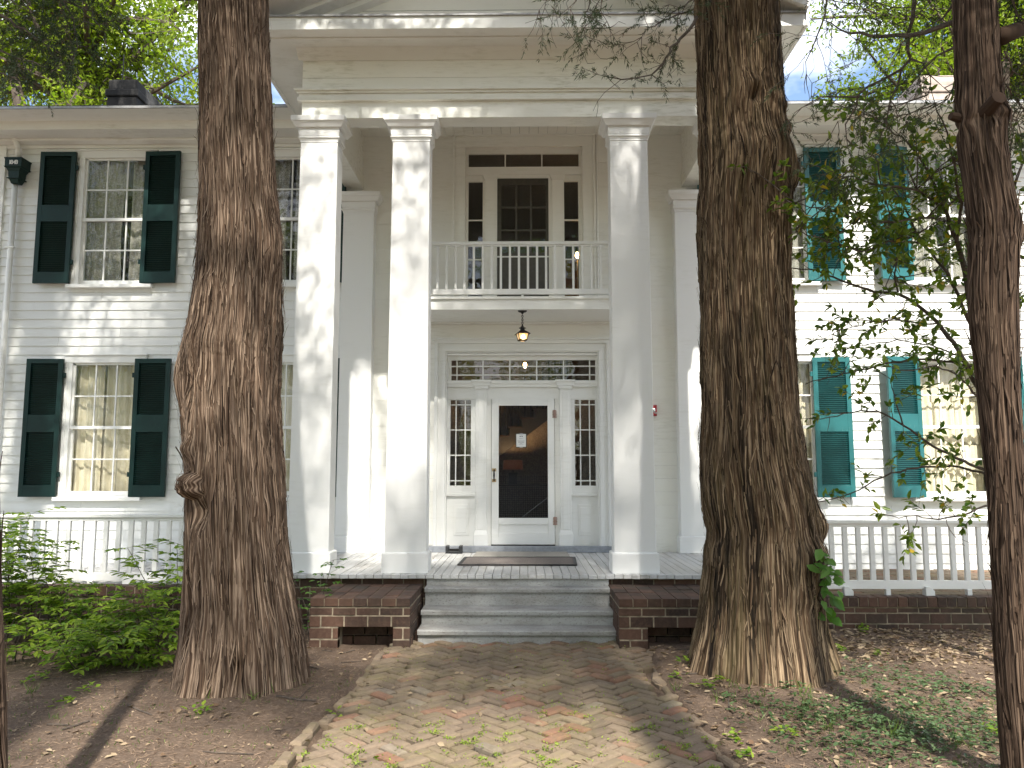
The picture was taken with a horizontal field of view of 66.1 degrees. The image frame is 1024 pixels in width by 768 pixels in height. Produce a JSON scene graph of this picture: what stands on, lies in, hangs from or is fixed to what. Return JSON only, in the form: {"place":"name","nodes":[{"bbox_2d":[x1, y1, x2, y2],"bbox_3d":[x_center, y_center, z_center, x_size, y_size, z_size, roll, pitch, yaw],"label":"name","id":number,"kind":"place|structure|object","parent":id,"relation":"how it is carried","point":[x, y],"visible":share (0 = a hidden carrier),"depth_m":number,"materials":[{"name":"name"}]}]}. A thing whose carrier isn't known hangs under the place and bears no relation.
{"place":"outdoors","nodes":[
{"label":"outdoors","id":0,"kind":"place"},
{"bbox_2d":[4,624,999,767],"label":"ground","id":1,"kind":"structure","parent":0,"point":[286,706],"depth_m":5.67,"materials":[{"name":"soil"}]},
{"bbox_2d":[0,451,9,767],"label":"cedar tree","id":2,"kind":"object","parent":1,"relation":"on","point":[3,725],"visible":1,"depth_m":3.51,"materials":[{"name":"brown plant"}]},
{"bbox_2d":[0,520,73,635],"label":"leafy shrub","id":3,"kind":"object","parent":1,"relation":"on","point":[7,545],"visible":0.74,"depth_m":7.93,"materials":[{"name":"green plant"}]},
{"bbox_2d":[0,506,86,641],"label":"leafy shrub","id":4,"kind":"object","parent":1,"relation":"on","point":[32,564],"visible":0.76,"depth_m":8.24,"materials":[{"name":"green plant"}]},
{"bbox_2d":[0,1,102,105],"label":"oak tree","id":5,"kind":"object","parent":1,"relation":"on","point":[27,93],"visible":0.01,"depth_m":30.61,"materials":[{"name":"green plant"}]},
{"bbox_2d":[3,611,124,662],"bbox_3d":[-4.301,2.348,7.216,1.367,0.537,0.881,1,-6,-10],"label":"leafy shrub","id":6,"kind":"object","parent":1,"relation":"on","point":[22,648],"visible":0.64,"depth_m":7.14,"materials":[{"name":"green plant"}]},
{"bbox_2d":[0,0,134,117],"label":"cedar tree","id":7,"kind":"object","parent":1,"relation":"on","point":[70,69],"visible":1,"depth_m":7.06,"materials":[{"name":"green plant"}]},
{"bbox_2d":[11,582,145,645],"bbox_3d":[-4.522,2.341,8.049,1.054,0.653,1.582,6,-9,-43],"label":"leafy shrub","id":8,"kind":"object","parent":1,"relation":"on","point":[79,609],"visible":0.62,"depth_m":7.92,"materials":[{"name":"green plant"}]},
{"bbox_2d":[2,562,183,625],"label":"brick terrace","id":9,"kind":"structure","parent":1,"relation":"on","point":[105,590],"depth_m":9.00,"materials":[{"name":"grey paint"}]},
{"bbox_2d":[0,514,183,583],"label":"white railing","id":10,"kind":"object","parent":9,"relation":"on","point":[91,575],"visible":0.49,"depth_m":9.26,"materials":[{"name":"paint"}]},
{"bbox_2d":[26,587,173,648],"bbox_3d":[-4.063,2.342,7.883,1.309,0.648,0.876,0,-6,1],"label":"leafy shrub","id":11,"kind":"object","parent":1,"relation":"on","point":[145,616],"visible":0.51,"depth_m":7.79,"materials":[{"name":"green plant"}]},
{"bbox_2d":[26,623,175,674],"bbox_3d":[-3.587,2.341,6.916,1.085,0.444,1.122,0,-6,1],"label":"leafy shrub","id":12,"kind":"object","parent":1,"relation":"on","point":[110,640],"visible":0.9,"depth_m":6.77,"materials":[{"name":"green plant"}]},
{"bbox_2d":[54,617,178,666],"bbox_3d":[-3.441,2.340,7.158,1.430,0.456,0.896,0,-6,1],"label":"leafy shrub","id":13,"kind":"object","parent":1,"relation":"on","point":[163,657],"visible":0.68,"depth_m":7.04,"materials":[{"name":"green plant"}]},
{"bbox_2d":[0,0,274,105],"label":"oak tree","id":14,"kind":"object","parent":1,"relation":"on","point":[162,17],"visible":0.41,"depth_m":25.64,"materials":[{"name":"green plant"}]},
{"bbox_2d":[105,538,183,645],"bbox_3d":[-3.544,2.132,7.978,1.395,1.075,1.710,0,-6,1],"label":"leafy shrub","id":15,"kind":"object","parent":1,"relation":"on","point":[158,592],"visible":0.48,"depth_m":8.00,"materials":[{"name":"green plant"}]},
{"bbox_2d":[169,0,310,698],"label":"cedar tree","id":16,"kind":"object","parent":1,"relation":"on","point":[241,634],"visible":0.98,"depth_m":6.37,"materials":[{"name":"brown plant"}]},
{"bbox_2d":[293,558,347,641],"bbox_3d":[-2.050,2.225,8.067,0.531,0.875,0.665,5,-8,-38],"label":"sapling","id":17,"kind":"object","parent":1,"relation":"on","point":[323,590],"visible":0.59,"depth_m":8.12,"materials":[{"name":"green plant"}]},
{"bbox_2d":[309,584,422,647],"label":"brick block","id":18,"kind":"structure","parent":1,"relation":"on","point":[371,614],"depth_m":7.85,"materials":[{"name":"brown brick"}]},
{"bbox_2d":[6,630,998,767],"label":"bark crumbs","id":19,"kind":"object","parent":1,"relation":"on","point":[381,650],"visible":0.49,"depth_m":5.72,"materials":[{"name":"brown plant"}]},
{"bbox_2d":[6,628,998,767],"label":"pine needles","id":20,"kind":"object","parent":1,"relation":"on","point":[231,760],"visible":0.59,"depth_m":5.68,"materials":[{"name":"brown plant"}]},
{"bbox_2d":[268,647,739,767],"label":"path edging","id":21,"kind":"object","parent":1,"relation":"on","point":[286,759],"visible":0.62,"depth_m":5.32,"materials":[{"name":"brick"}]},
{"bbox_2d":[12,627,998,767],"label":"leaf litter","id":22,"kind":"object","parent":1,"relation":"on","point":[862,644],"visible":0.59,"depth_m":6.79,"materials":[{"name":"plant"}]},
{"bbox_2d":[20,623,997,759],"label":"weeds","id":23,"kind":"object","parent":1,"relation":"on","point":[737,738],"visible":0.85,"depth_m":5.79,"materials":[{"name":"green plant"}]},
{"bbox_2d":[0,0,1023,627],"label":"house","id":24,"kind":"structure","parent":1,"relation":"on","point":[460,182],"depth_m":11.44,"materials":[{"name":"paint"}]},
{"bbox_2d":[52,354,148,500],"bbox_3d":[-6.013,0.637,11.655,1.280,2.149,0.356,0,-6,1],"label":"window","id":25,"kind":"structure","parent":24,"relation":"in","point":[95,450],"depth_m":11.69,"materials":[{"name":"paint"}]},
{"bbox_2d":[65,149,159,288],"bbox_3d":[-6.013,-2.497,11.964,1.280,2.157,0.288,0,-6,1],"label":"window","id":26,"kind":"structure","parent":24,"relation":"in","point":[96,258],"depth_m":12.02,"materials":[{"name":"paint"}]},
{"bbox_2d":[273,148,300,287],"bbox_3d":[-3.492,-2.501,11.929,1.280,2.157,0.288,0,-6,1],"label":"window","id":27,"kind":"structure","parent":24,"relation":"in","point":[283,168],"depth_m":12.01,"materials":[{"name":"paint"}]},
{"bbox_2d":[281,354,293,500],"bbox_3d":[-3.491,0.634,11.620,1.280,2.149,0.357,0,-6,1],"label":"window","id":28,"kind":"structure","parent":24,"relation":"in","point":[287,359],"depth_m":11.72,"materials":[{"name":"paint"}]},
{"bbox_2d":[445,545,462,553],"bbox_3d":[-0.814,2.327,11.088,0.233,0.103,0.170,0,-6,1],"label":"boot scraper","id":29,"kind":"object","parent":24,"relation":"on","point":[454,551],"visible":1,"depth_m":11.01,"materials":[{"name":"black metal"}]},
{"bbox_2d":[457,557,576,565],"bbox_3d":[0.088,2.251,10.011,1.494,0.016,0.887,0,-6,1],"label":"doormat","id":30,"kind":"object","parent":24,"relation":"on","point":[518,561],"visible":1,"depth_m":9.93,"materials":[{"name":"fabric"}]},
{"bbox_2d":[516,433,526,447],"bbox_3d":[0.134,0.827,11.494,0.161,0.214,0.016,0,-6,1],"label":"notice","id":31,"kind":"object","parent":24,"relation":"attached to","point":[521,440],"visible":1,"depth_m":11.49,"materials":[{"name":"white paper"}]},
{"bbox_2d":[473,551,569,556],"bbox_3d":[0.131,2.363,11.017,1.297,0.012,1.066,0,-6,1],"label":"doormat","id":32,"kind":"object","parent":24,"relation":"on","point":[514,554],"visible":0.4,"depth_m":10.74,"materials":[{"name":"beige rubber"}]},
{"bbox_2d":[515,310,529,341],"bbox_3d":[0.143,-0.793,10.769,0.187,0.432,0.187,1,-6,-11],"label":"lantern","id":33,"kind":"object","parent":24,"relation":"hanging from","point":[522,334],"visible":1,"depth_m":10.72,"materials":[{"name":"black metal"}]},
{"bbox_2d":[497,178,548,295],"bbox_3d":[0.165,-2.114,11.903,0.778,2.050,0.054,0,-6,1],"label":"upper door","id":34,"kind":"structure","parent":24,"relation":"in","point":[530,182],"depth_m":11.87,"materials":[{"name":"paint"}]},
{"bbox_2d":[499,484,547,517],"bbox_3d":[0.117,2.292,14.436,1.200,0.901,0.440,0,-6,1],"label":"side table","id":35,"kind":"object","parent":24,"relation":"on","point":[532,484],"visible":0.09,"depth_m":14.26,"materials":[{"name":"brown wood"}]},
{"bbox_2d":[503,459,522,482],"bbox_3d":[0.017,1.610,14.512,0.370,0.470,0.370,0,-6,1],"label":"table lamp","id":36,"kind":"object","parent":35,"relation":"on","point":[512,464],"visible":0.98,"depth_m":14.40,"materials":[{"name":"brown"}]},
{"bbox_2d":[491,399,556,544],"bbox_3d":[0.177,1.265,11.443,0.952,2.107,0.120,0,-6,1],"label":"screen door","id":37,"kind":"structure","parent":24,"relation":"in","point":[504,531],"depth_m":11.42,"materials":[{"name":"paint"}]},
{"bbox_2d":[499,360,567,456],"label":"staircase","id":38,"kind":"structure","parent":24,"relation":"attached to","point":[530,424],"depth_m":14.95,"materials":[{"name":"brown wood"}]},
{"bbox_2d":[575,252,578,295],"bbox_3d":[1.069,-1.565,12.833,0.160,1.204,0.160,0,-6,1],"label":"floor lamp","id":39,"kind":"object","parent":24,"relation":"on","point":[577,255],"visible":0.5,"depth_m":12.86,"materials":[{"name":"beige"}]},
{"bbox_2d":[653,405,657,415],"bbox_3d":[2.048,0.384,11.441,0.140,0.162,0.085,0,-6,1],"label":"fire alarm","id":40,"kind":"object","parent":24,"relation":"attached to","point":[655,412],"visible":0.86,"depth_m":11.41,"materials":[{"name":"red plastic"}]},
{"bbox_2d":[792,145,820,285],"bbox_3d":[3.906,-2.512,11.825,1.280,2.157,0.288,0,-6,1],"label":"window","id":41,"kind":"structure","parent":24,"relation":"in","point":[797,245],"depth_m":11.86,"materials":[{"name":"paint"}]},
{"bbox_2d":[797,352,830,500],"bbox_3d":[3.907,0.622,11.515,1.280,2.149,0.355,0,-6,1],"label":"window","id":42,"kind":"structure","parent":24,"relation":"in","point":[804,358],"depth_m":11.58,"materials":[{"name":"paint"}]},
{"bbox_2d":[894,144,967,285],"bbox_3d":[6.386,-2.516,11.790,1.280,2.157,0.288,0,-6,1],"label":"window","id":43,"kind":"structure","parent":24,"relation":"in","point":[955,270],"depth_m":11.84,"materials":[{"name":"paint"}]},
{"bbox_2d":[905,352,986,500],"bbox_3d":[6.386,0.618,11.480,1.280,2.149,0.354,0,-6,1],"label":"window","id":44,"kind":"structure","parent":24,"relation":"in","point":[955,418],"depth_m":11.55,"materials":[{"name":"glass"}]},
{"bbox_2d":[30,629,999,766],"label":"fallen twigs","id":45,"kind":"object","parent":1,"relation":"on","point":[299,699],"visible":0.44,"depth_m":5.96,"materials":[{"name":"brown wood"}]},
{"bbox_2d":[417,578,616,644],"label":"front steps","id":46,"kind":"structure","parent":1,"relation":"on","point":[510,611],"depth_m":8.36,"materials":[{"name":"paint"}]},
{"bbox_2d":[608,584,699,649],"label":"brick block","id":47,"kind":"structure","parent":1,"relation":"on","point":[643,615],"depth_m":7.81,"materials":[{"name":"brown brick"}]},
{"bbox_2d":[521,0,842,688],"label":"cedar tree","id":48,"kind":"object","parent":1,"relation":"on","point":[760,607],"visible":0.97,"depth_m":6.73,"materials":[{"name":"brown plant"}]},
{"bbox_2d":[807,549,844,625],"bbox_3d":[2.546,1.645,6.373,0.288,0.634,0.385,-3,-7,23],"label":"climbing vine","id":49,"kind":"object","parent":48,"relation":"attached to","point":[826,572],"visible":0.92,"depth_m":6.38,"materials":[{"name":"green plant"}]},
{"bbox_2d":[722,655,999,767],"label":"ground cover","id":50,"kind":"object","parent":1,"relation":"on","point":[933,725],"visible":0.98,"depth_m":5.38,"materials":[{"name":"green plant"}]},
{"bbox_2d":[726,79,1023,564],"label":"camellia tree","id":51,"kind":"object","parent":1,"relation":"on","point":[902,235],"visible":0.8,"depth_m":7.35,"materials":[{"name":"green plant"}]},
{"bbox_2d":[751,0,1023,767],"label":"cedar tree","id":52,"kind":"object","parent":1,"relation":"on","point":[981,116],"visible":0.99,"depth_m":4.49,"materials":[{"name":"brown plant"}]},
{"bbox_2d":[825,569,992,629],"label":"brick terrace","id":53,"kind":"structure","parent":1,"relation":"on","point":[953,609],"depth_m":8.72,"materials":[{"name":"brown brick"}]},
{"bbox_2d":[827,520,991,595],"bbox_3d":[6.057,1.964,8.897,6.143,0.832,0.105,0,-6,1],"label":"white railing","id":54,"kind":"object","parent":53,"relation":"on","point":[927,585],"visible":0.53,"depth_m":8.91,"materials":[{"name":"paint"}]},
{"bbox_2d":[800,0,1023,100],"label":"oak tree","id":55,"kind":"object","parent":1,"relation":"on","point":[941,65],"visible":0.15,"depth_m":26.73,"materials":[{"name":"green plant"}]},
{"bbox_2d":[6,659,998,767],"bbox_3d":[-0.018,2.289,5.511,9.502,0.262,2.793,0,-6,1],"label":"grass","id":56,"kind":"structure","parent":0,"point":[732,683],"depth_m":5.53,"materials":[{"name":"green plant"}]},
{"bbox_2d":[0,0,1013,105],"label":"sky","id":57,"kind":"structure","parent":0,"point":[795,91],"materials":[{"name":"blue"}]},
{"bbox_2d":[297,640,723,767],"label":"path","id":58,"kind":"structure","parent":0,"point":[436,678],"depth_m":5.68,"materials":[{"name":"brick"}]},
{"bbox_2d":[291,642,720,767],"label":"moss","id":59,"kind":"object","parent":58,"relation":"on","point":[495,754],"visible":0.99,"depth_m":5.04,"materials":[{"name":"green plant"}]}
]}

